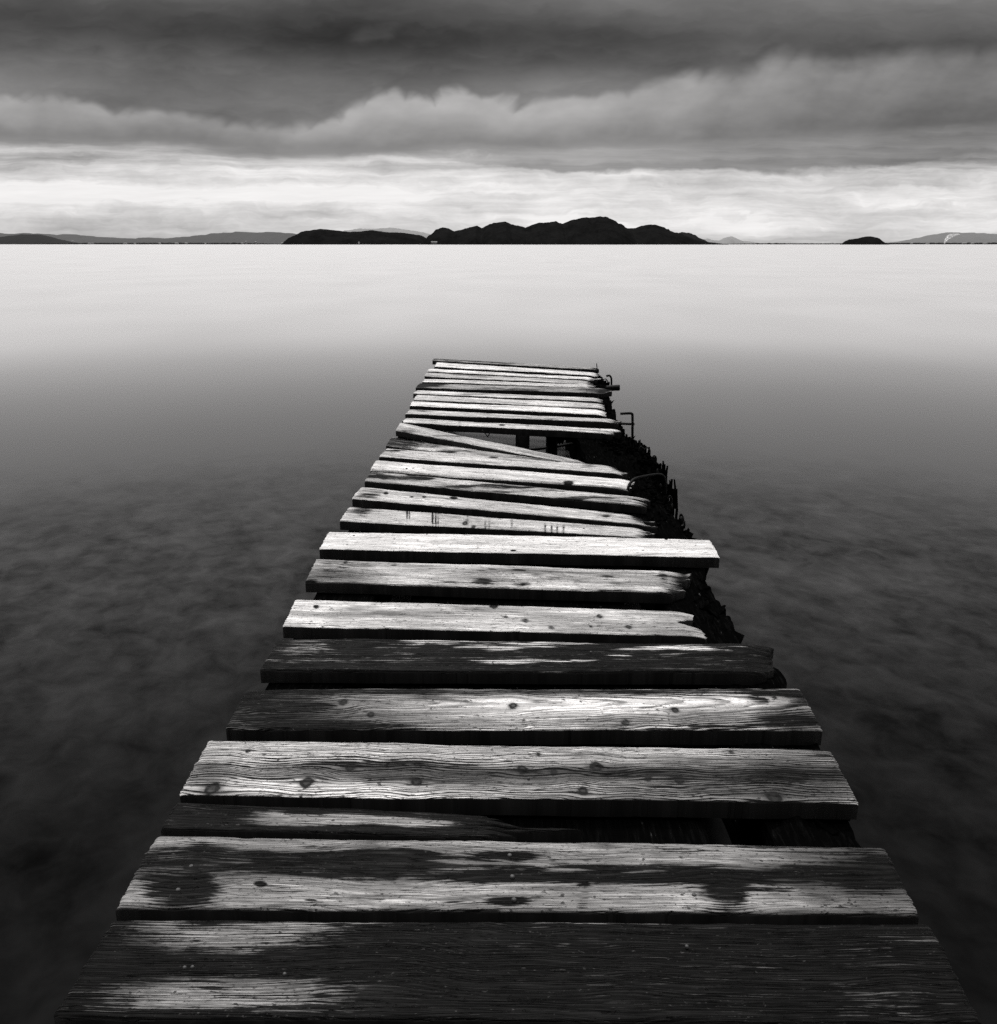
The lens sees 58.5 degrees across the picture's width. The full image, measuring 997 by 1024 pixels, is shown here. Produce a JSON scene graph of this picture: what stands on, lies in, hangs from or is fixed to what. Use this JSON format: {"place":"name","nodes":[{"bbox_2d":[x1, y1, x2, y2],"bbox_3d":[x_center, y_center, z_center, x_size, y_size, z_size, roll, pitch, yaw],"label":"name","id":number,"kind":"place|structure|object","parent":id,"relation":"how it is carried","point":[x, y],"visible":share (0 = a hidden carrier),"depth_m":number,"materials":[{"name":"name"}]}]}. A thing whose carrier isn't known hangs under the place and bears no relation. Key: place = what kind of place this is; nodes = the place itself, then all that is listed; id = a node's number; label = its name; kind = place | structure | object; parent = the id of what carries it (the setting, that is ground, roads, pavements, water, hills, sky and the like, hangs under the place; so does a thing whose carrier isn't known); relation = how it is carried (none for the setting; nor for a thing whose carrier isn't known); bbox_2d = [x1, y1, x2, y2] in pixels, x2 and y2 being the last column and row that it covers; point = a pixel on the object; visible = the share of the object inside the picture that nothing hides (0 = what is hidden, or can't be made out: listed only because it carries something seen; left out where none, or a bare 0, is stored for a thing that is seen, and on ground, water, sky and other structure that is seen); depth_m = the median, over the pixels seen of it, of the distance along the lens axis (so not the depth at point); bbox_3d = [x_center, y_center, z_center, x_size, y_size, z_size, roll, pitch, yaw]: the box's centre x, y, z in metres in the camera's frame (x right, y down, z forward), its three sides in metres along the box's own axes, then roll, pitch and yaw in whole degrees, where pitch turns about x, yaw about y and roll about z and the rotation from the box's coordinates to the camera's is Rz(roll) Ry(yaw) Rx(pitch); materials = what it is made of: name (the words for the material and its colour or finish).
{"place":"outdoors","nodes":[
{"label":"outdoors","id":0,"kind":"place"},
{"bbox_2d":[0,234,75,243],"bbox_3d":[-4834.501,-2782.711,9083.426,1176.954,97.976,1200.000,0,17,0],"label":"hill","id":1,"kind":"structure","parent":0,"point":[25,239],"depth_m":8813.86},
{"bbox_2d":[0,232,295,243],"bbox_3d":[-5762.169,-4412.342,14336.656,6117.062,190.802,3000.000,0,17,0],"label":"mountain range","id":2,"kind":"structure","parent":0,"point":[261,237],"depth_m":13609.09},
{"bbox_2d":[36,242,270,243],"bbox_3d":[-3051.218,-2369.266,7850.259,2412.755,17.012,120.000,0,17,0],"label":"shore","id":3,"kind":"structure","parent":0,"point":[151,243],"depth_m":7812.13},
{"bbox_2d":[281,229,425,244],"bbox_3d":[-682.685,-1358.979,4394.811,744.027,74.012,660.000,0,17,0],"label":"island","id":4,"kind":"structure","parent":0,"point":[330,237],"depth_m":4189.06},
{"bbox_2d":[344,228,430,237],"bbox_3d":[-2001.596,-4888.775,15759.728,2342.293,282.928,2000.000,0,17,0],"label":"mountain range","id":5,"kind":"structure","parent":0,"point":[425,235],"depth_m":15468.77,"materials":[{"name":"grey"}]},
{"bbox_2d":[0,244,996,1023],"bbox_3d":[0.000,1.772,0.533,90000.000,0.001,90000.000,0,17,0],"label":"water","id":6,"kind":"structure","parent":0,"point":[194,438],"depth_m":7.27,"materials":[{"name":"grey liquid"}]},
{"bbox_2d":[54,358,980,1023],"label":"wooden pier","id":7,"kind":"structure","parent":6,"relation":"in","point":[504,760],"depth_m":2.11,"materials":[{"name":"grey wood"}]},
{"bbox_2d":[396,423,585,463],"bbox_3d":[-0.143,-0.423,5.732,1.588,0.096,0.228,13,21,37],"label":"loose board","id":8,"kind":"object","parent":7,"relation":"on","point":[408,431],"visible":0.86,"depth_m":5.77,"materials":[{"name":"grey wood"}]},
{"bbox_2d":[0,0,996,242],"label":"sky","id":9,"kind":"structure","parent":0,"point":[758,121],"materials":[{"name":"grey"}]},
{"bbox_2d":[419,216,727,244],"bbox_3d":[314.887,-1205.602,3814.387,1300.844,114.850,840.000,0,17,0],"label":"island","id":10,"kind":"structure","parent":0,"point":[599,230],"depth_m":3582.84,"materials":[{"name":"black"}]},
{"bbox_2d":[680,232,706,241],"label":"headland","id":11,"kind":"structure","parent":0,"point":[692,236],"depth_m":5246.84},
{"bbox_2d":[704,236,755,243],"bbox_3d":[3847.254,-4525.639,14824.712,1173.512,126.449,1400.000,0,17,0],"label":"mountain peak","id":12,"kind":"structure","parent":0,"point":[730,240],"depth_m":14501.37,"materials":[{"name":"grey"}]},
{"bbox_2d":[840,236,889,244],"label":"island","id":13,"kind":"structure","parent":0,"point":[868,240],"depth_m":3585.32,"materials":[{"name":"black"}]},
{"bbox_2d":[743,242,996,243],"bbox_3d":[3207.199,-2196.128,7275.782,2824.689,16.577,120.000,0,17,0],"label":"shore","id":14,"kind":"structure","parent":0,"point":[887,243],"depth_m":7242.01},
{"bbox_2d":[888,232,996,242],"bbox_3d":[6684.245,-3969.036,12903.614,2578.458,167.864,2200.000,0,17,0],"label":"mountain slope","id":15,"kind":"structure","parent":0,"point":[956,237],"depth_m":12421.35,"materials":[{"name":"grey"}]}
]}

